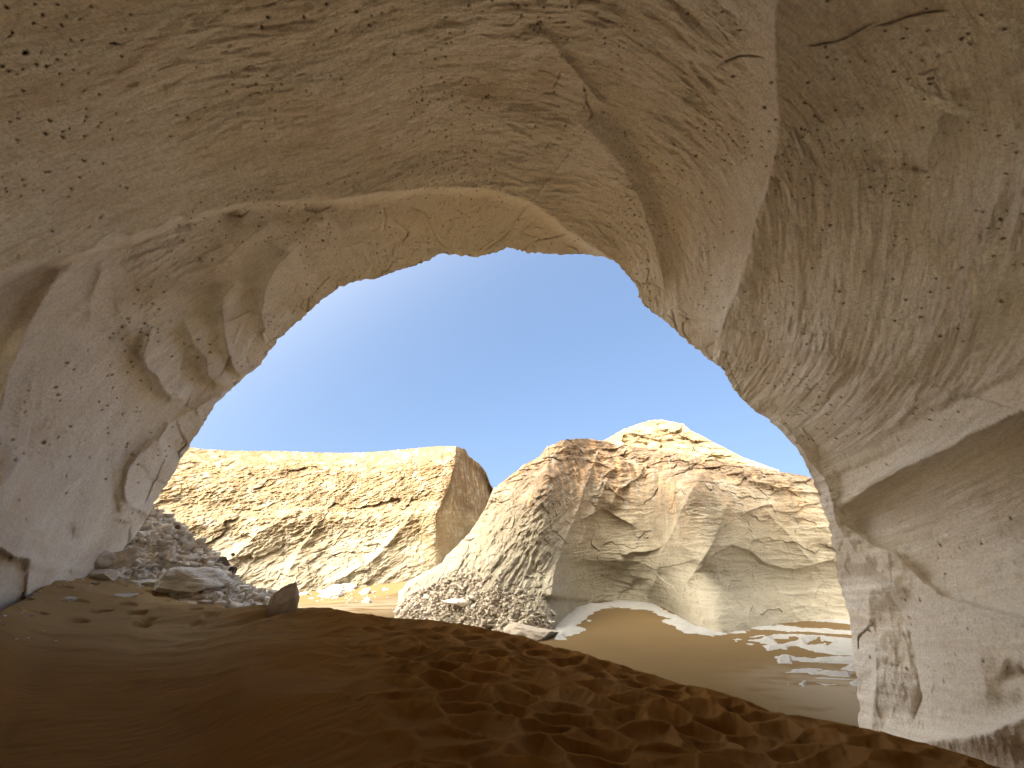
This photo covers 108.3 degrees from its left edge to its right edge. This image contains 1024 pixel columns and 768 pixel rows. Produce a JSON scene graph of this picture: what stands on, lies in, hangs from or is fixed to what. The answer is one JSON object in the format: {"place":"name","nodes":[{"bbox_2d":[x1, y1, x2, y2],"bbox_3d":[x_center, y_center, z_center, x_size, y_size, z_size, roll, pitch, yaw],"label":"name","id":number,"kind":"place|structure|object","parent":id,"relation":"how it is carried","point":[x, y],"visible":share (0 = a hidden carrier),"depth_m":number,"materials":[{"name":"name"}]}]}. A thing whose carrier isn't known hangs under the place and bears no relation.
{"place":"outdoors","nodes":[
{"label":"outdoors","id":0,"kind":"place"},
{"bbox_2d":[115,508,260,607],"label":"scree slope","id":1,"kind":"structure","parent":0,"point":[154,553],"depth_m":10.04,"materials":[{"name":"grey stone"}]},
{"bbox_2d":[137,579,157,585],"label":"rock outcrop","id":2,"kind":"object","parent":1,"relation":"on","point":[146,582],"visible":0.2,"depth_m":8.72,"materials":[{"name":"stone"}]},
{"bbox_2d":[154,515,164,520],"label":"stone","id":3,"kind":"object","parent":1,"relation":"on","point":[159,516],"visible":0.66,"depth_m":11.64,"materials":[{"name":"grey stone"}]},
{"bbox_2d":[152,567,234,593],"bbox_3d":[-7.617,4.759,8.799,1.696,0.807,1.272,12,-23,-10],"label":"rock outcrop","id":4,"kind":"object","parent":1,"relation":"on","point":[182,580],"visible":0.68,"depth_m":8.45,"materials":[{"name":"stone"}]},
{"bbox_2d":[116,505,277,608],"bbox_3d":[-9.864,5.972,10.117,11.836,5.283,6.906,0,-24,0],"label":"rubble","id":5,"kind":"object","parent":1,"relation":"on","point":[208,596],"visible":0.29,"depth_m":9.90,"materials":[{"name":"stone"}]},
{"bbox_2d":[228,566,237,573],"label":"boulder","id":6,"kind":"object","parent":5,"relation":"on","point":[233,569],"visible":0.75,"depth_m":10.81,"materials":[{"name":"stone"}]},
{"bbox_2d":[217,557,229,565],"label":"boulder","id":7,"kind":"object","parent":1,"relation":"on","point":[225,561],"visible":0.77,"depth_m":10.71,"materials":[{"name":"stone"}]},
{"bbox_2d":[154,446,492,591],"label":"cliff","id":8,"kind":"structure","parent":0,"point":[304,521],"depth_m":39.25,"materials":[{"name":"beige stone"}]},
{"bbox_2d":[0,576,999,767],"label":"sand dune","id":9,"kind":"structure","parent":0,"point":[144,678],"depth_m":3.90,"materials":[{"name":"brown sand"}]},
{"bbox_2d":[60,597,77,600],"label":"rock","id":10,"kind":"object","parent":9,"relation":"on","point":[69,598],"visible":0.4,"depth_m":5.58,"materials":[{"name":"stone"}]},
{"bbox_2d":[88,569,117,580],"bbox_3d":[-8.652,4.007,7.744,0.527,0.244,0.456,0,-24,0],"label":"boulder","id":11,"kind":"object","parent":9,"relation":"on","point":[107,574],"visible":0.79,"depth_m":7.68,"materials":[{"name":"stone"}]},
{"bbox_2d":[95,551,115,569],"bbox_3d":[-8.902,3.780,7.912,0.694,0.417,0.500,5,-24,-10],"label":"boulder","id":12,"kind":"object","parent":11,"relation":"on","point":[104,559],"visible":0.45,"depth_m":7.86,"materials":[{"name":"stone"}]},
{"bbox_2d":[105,548,141,569],"bbox_3d":[-8.706,3.905,8.188,0.886,0.419,0.563,-17,-15,-13],"label":"boulder","id":13,"kind":"object","parent":9,"relation":"on","point":[124,558],"visible":0.62,"depth_m":8.10,"materials":[{"name":"stone"}]},
{"bbox_2d":[115,593,139,597],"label":"rock","id":14,"kind":"object","parent":9,"relation":"on","point":[127,595],"visible":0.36,"depth_m":6.74,"materials":[{"name":"stone"}]},
{"bbox_2d":[267,582,299,616],"bbox_3d":[-3.984,3.817,6.482,0.480,0.646,0.469,23,-24,-14],"label":"boulder","id":15,"kind":"object","parent":9,"relation":"on","point":[284,599],"visible":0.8,"depth_m":6.38,"materials":[{"name":"brown stone"}]},
{"bbox_2d":[189,247,811,488],"label":"sky","id":16,"kind":"structure","parent":0,"point":[503,357],"materials":[{"name":"blue"}]},
{"bbox_2d":[298,581,859,726],"bbox_3d":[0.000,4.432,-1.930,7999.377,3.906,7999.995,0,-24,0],"label":"ground","id":17,"kind":"structure","parent":0,"point":[646,641],"depth_m":14.68,"materials":[{"name":"beige sand"}]},
{"bbox_2d":[319,588,344,597],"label":"boulder","id":18,"kind":"object","parent":17,"relation":"on","point":[330,592],"visible":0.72,"depth_m":30.43,"materials":[{"name":"white stone"}]},
{"bbox_2d":[327,583,357,591],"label":"boulder","id":19,"kind":"object","parent":17,"relation":"on","point":[346,587],"visible":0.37,"depth_m":33.57,"materials":[{"name":"white stone"}]},
{"bbox_2d":[361,588,369,593],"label":"boulder","id":20,"kind":"object","parent":17,"relation":"on","point":[365,591],"visible":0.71,"depth_m":31.70,"materials":[{"name":"white stone"}]},
{"bbox_2d":[363,596,371,602],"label":"boulder","id":21,"kind":"object","parent":17,"relation":"on","point":[366,599],"visible":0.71,"depth_m":27.71,"materials":[{"name":"white stone"}]},
{"bbox_2d":[0,0,1023,767],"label":"rock arch","id":22,"kind":"object","parent":17,"relation":"on","point":[800,222],"visible":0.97,"depth_m":6.20,"materials":[{"name":"stone"}]},
{"bbox_2d":[503,622,557,640],"bbox_3d":[1.067,12.122,17.765,3.175,1.067,2.337,12,-26,-13],"label":"boulder","id":23,"kind":"object","parent":17,"relation":"on","point":[531,632],"visible":0.44,"depth_m":17.13,"materials":[{"name":"beige stone"}]},
{"bbox_2d":[553,600,857,686],"bbox_3d":[20.530,13.899,21.751,40.724,0.435,30.507,0,-24,0],"label":"rock shelf","id":24,"kind":"object","parent":17,"relation":"on","point":[566,626],"visible":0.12,"depth_m":17.79,"materials":[{"name":"beige stone"}]},
{"bbox_2d":[397,438,849,632],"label":"cliff","id":25,"kind":"structure","parent":0,"point":[565,528],"depth_m":24.34,"materials":[{"name":"beige stone"}]},
{"bbox_2d":[393,563,552,631],"bbox_3d":[-2.211,12.210,21.270,9.994,3.187,4.136,-11,-26,24],"label":"rubble","id":26,"kind":"object","parent":25,"relation":"on","point":[436,611],"visible":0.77,"depth_m":20.73,"materials":[{"name":"beige stone"}]},
{"bbox_2d":[444,598,469,607],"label":"boulder","id":27,"kind":"object","parent":26,"relation":"on","point":[460,602],"visible":0.84,"depth_m":20.83,"materials":[{"name":"stone"}]},
{"bbox_2d":[605,420,778,471],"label":"hill","id":28,"kind":"structure","parent":0,"point":[669,436],"depth_m":63.95,"materials":[{"name":"beige stone"}]}
]}

